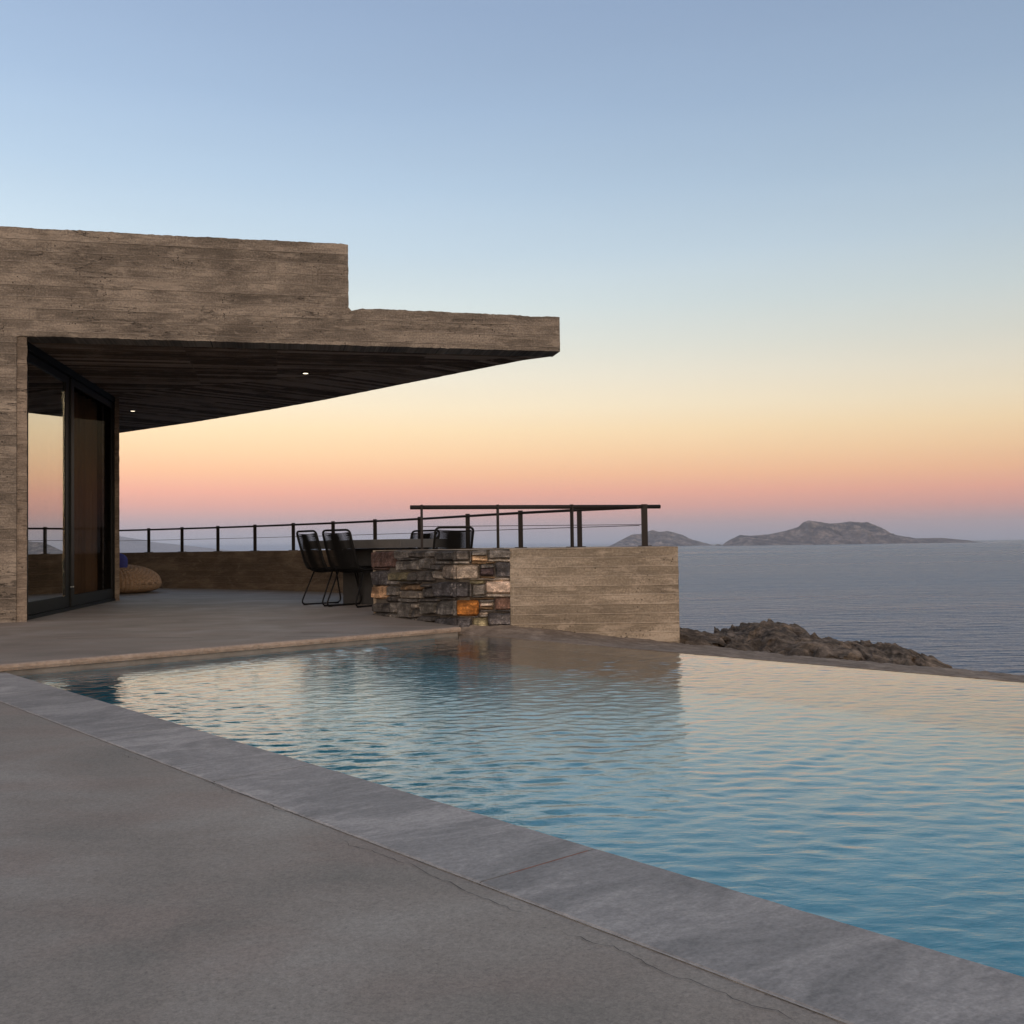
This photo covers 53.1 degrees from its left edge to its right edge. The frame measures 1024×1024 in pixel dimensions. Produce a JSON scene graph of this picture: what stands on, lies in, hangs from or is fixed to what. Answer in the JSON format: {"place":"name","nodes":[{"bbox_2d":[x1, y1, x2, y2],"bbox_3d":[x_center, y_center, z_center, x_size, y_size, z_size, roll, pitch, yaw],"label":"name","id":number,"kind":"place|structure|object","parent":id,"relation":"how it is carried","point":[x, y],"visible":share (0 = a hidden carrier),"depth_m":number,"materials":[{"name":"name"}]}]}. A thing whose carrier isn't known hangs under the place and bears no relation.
{"place":"outdoors","nodes":[
{"label":"outdoors","id":0,"kind":"place"},
{"bbox_2d":[119,536,234,552],"bbox_3d":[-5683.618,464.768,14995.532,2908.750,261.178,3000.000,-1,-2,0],"label":"hills","id":1,"kind":"structure","parent":0,"point":[126,545],"depth_m":14420.30,"materials":[{"name":"grey stone"}]},
{"bbox_2d":[0,588,460,670],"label":"terrace","id":2,"kind":"structure","parent":0,"point":[163,622],"depth_m":8.97,"materials":[{"name":"concrete"}]},
{"bbox_2d":[119,565,161,593],"bbox_3d":[-6.585,1.077,16.727,1.650,0.494,1.494,-1,-2,0],"label":"pouf","id":3,"kind":"object","parent":2,"relation":"on","point":[135,579],"visible":0.34,"depth_m":16.36,"materials":[{"name":"wicker"}]},
{"bbox_2d":[119,553,127,567],"bbox_3d":[-6.509,0.815,16.645,0.520,0.311,0.161,-1,-2,0],"label":"cushion","id":4,"kind":"object","parent":3,"relation":"on","point":[123,562],"visible":0.22,"depth_m":16.60,"materials":[{"name":"blue fabric"}]},
{"bbox_2d":[0,226,559,622],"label":"house","id":5,"kind":"structure","parent":2,"relation":"on","point":[106,338],"depth_m":10.87,"materials":[{"name":"concrete"}]},
{"bbox_2d":[28,353,71,614],"bbox_3d":[-5.087,-0.268,11.235,0.076,2.700,1.660,-1,-2,-9],"label":"sliding door","id":6,"kind":"structure","parent":5,"relation":"in","point":[48,388],"depth_m":11.25,"materials":[{"name":"glass"}]},
{"bbox_2d":[72,378,113,605],"bbox_3d":[-5.380,-0.201,13.153,0.059,2.700,2.163,-1,-2,-9],"label":"sliding door","id":7,"kind":"structure","parent":5,"relation":"in","point":[87,597],"depth_m":13.75,"materials":[{"name":"metal"}]},
{"bbox_2d":[296,530,361,606],"bbox_3d":[-2.206,0.666,12.286,0.666,0.897,0.498,1,-3,-41],"label":"dining chair","id":8,"kind":"object","parent":2,"relation":"on","point":[315,557],"visible":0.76,"depth_m":12.11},
{"bbox_2d":[322,529,372,607],"bbox_3d":[-1.827,0.649,11.918,0.498,0.897,0.666,-2,-2,37],"label":"dining chair","id":9,"kind":"object","parent":2,"relation":"on","point":[341,550],"visible":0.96,"depth_m":11.72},
{"bbox_2d":[311,539,444,604],"bbox_3d":[-1.654,0.729,12.547,1.650,0.774,0.920,-2,-2,37],"label":"outdoor table","id":10,"kind":"object","parent":2,"relation":"on","point":[363,555],"visible":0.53,"depth_m":12.28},
{"bbox_2d":[121,546,644,592],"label":"parapet wall","id":11,"kind":"structure","parent":2,"relation":"on","point":[268,570],"depth_m":17.45,"materials":[{"name":"concrete"}]},
{"bbox_2d":[119,506,639,551],"bbox_3d":[-3.831,0.388,16.105,14.567,0.448,1.391,-2,-2,39],"label":"railing","id":12,"kind":"object","parent":11,"relation":"on","point":[520,513],"visible":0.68,"depth_m":14.93,"materials":[{"name":"brown metal"}]},
{"bbox_2d":[410,530,438,549],"bbox_3d":[-1.257,0.669,12.786,0.498,0.897,0.666,-2,-2,34],"label":"dining chair","id":13,"kind":"object","parent":2,"relation":"on","point":[413,535],"visible":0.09,"depth_m":13.06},
{"bbox_2d":[432,526,473,548],"bbox_3d":[-0.744,0.612,11.282,0.498,0.897,0.666,0,-2,-27],"label":"dining chair","id":14,"kind":"object","parent":2,"relation":"on","point":[456,539],"visible":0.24,"depth_m":11.02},
{"bbox_2d":[371,546,679,642],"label":"corner block","id":15,"kind":"structure","parent":2,"relation":"on","point":[628,592],"depth_m":8.82,"materials":[{"name":"concrete"}]},
{"bbox_2d":[410,504,660,549],"bbox_3d":[0.290,0.148,10.673,2.737,0.452,0.152,0,-2,-16],"label":"railing","id":16,"kind":"object","parent":15,"relation":"on","point":[643,524],"visible":0.95,"depth_m":10.69,"materials":[{"name":"brown metal"}]},
{"bbox_2d":[0,632,461,675],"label":"pool coping","id":17,"kind":"object","parent":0,"point":[166,659],"visible":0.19,"depth_m":7.16,"materials":[{"name":"stone"}]},
{"bbox_2d":[18,635,1023,976],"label":"pool water","id":18,"kind":"structure","parent":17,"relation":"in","point":[888,803],"depth_m":3.71,"materials":[{"name":"blue liquid"}]},
{"bbox_2d":[0,702,843,1023],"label":"pool deck","id":19,"kind":"structure","parent":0,"point":[134,888],"depth_m":1.96,"materials":[{"name":"grey concrete"}]},
{"bbox_2d":[0,672,1023,1023],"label":"pool coping","id":20,"kind":"object","parent":19,"relation":"on","point":[832,968],"visible":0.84,"depth_m":2.13,"materials":[{"name":"stone"}]},
{"bbox_2d":[0,0,1023,550],"label":"sky","id":21,"kind":"structure","parent":0,"point":[776,247],"materials":[{"name":"blue"}]},
{"bbox_2d":[206,539,1023,674],"bbox_3d":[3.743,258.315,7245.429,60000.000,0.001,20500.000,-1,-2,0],"label":"sea","id":22,"kind":"structure","parent":0,"point":[958,605],"depth_m":400.79,"materials":[{"name":"liquid"}]},
{"bbox_2d":[609,530,713,546],"bbox_3d":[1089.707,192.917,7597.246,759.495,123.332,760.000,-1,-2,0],"label":"island","id":23,"kind":"structure","parent":0,"point":[664,538],"depth_m":7390.40,"materials":[{"name":"grey stone"}]},
{"bbox_2d":[458,625,1023,681],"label":"pool apron","id":24,"kind":"object","parent":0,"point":[525,633],"visible":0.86,"depth_m":7.76,"materials":[{"name":"stone"}]},
{"bbox_2d":[722,520,973,545],"bbox_3d":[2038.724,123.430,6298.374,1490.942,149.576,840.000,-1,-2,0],"label":"island","id":25,"kind":"structure","parent":0,"point":[808,532],"depth_m":6063.10,"materials":[{"name":"grey stone"}]},
{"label":"hillside","id":26,"kind":"structure","parent":0,"visible":0},
{"bbox_2d":[680,627,754,650],"bbox_3d":[1.907,1.732,10.479,1.231,1.130,2.539,-1,-2,0],"label":"rock outcrop","id":27,"kind":"object","parent":26,"relation":"on","point":[691,636],"visible":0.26,"depth_m":10.26,"materials":[{"name":"grey stone"}]},
{"bbox_2d":[714,619,820,652],"bbox_3d":[2.947,1.968,11.340,1.621,1.486,4.000,-1,-2,0],"label":"rock outcrop","id":28,"kind":"object","parent":26,"relation":"on","point":[770,635],"visible":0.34,"depth_m":11.48,"materials":[{"name":"grey stone"}]},
{"bbox_2d":[761,636,951,667],"bbox_3d":[3.336,1.899,9.691,1.751,1.303,3.500,-1,-2,0],"label":"rock outcrop","id":29,"kind":"object","parent":26,"relation":"on","point":[861,650],"visible":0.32,"depth_m":9.74,"materials":[{"name":"grey stone"}]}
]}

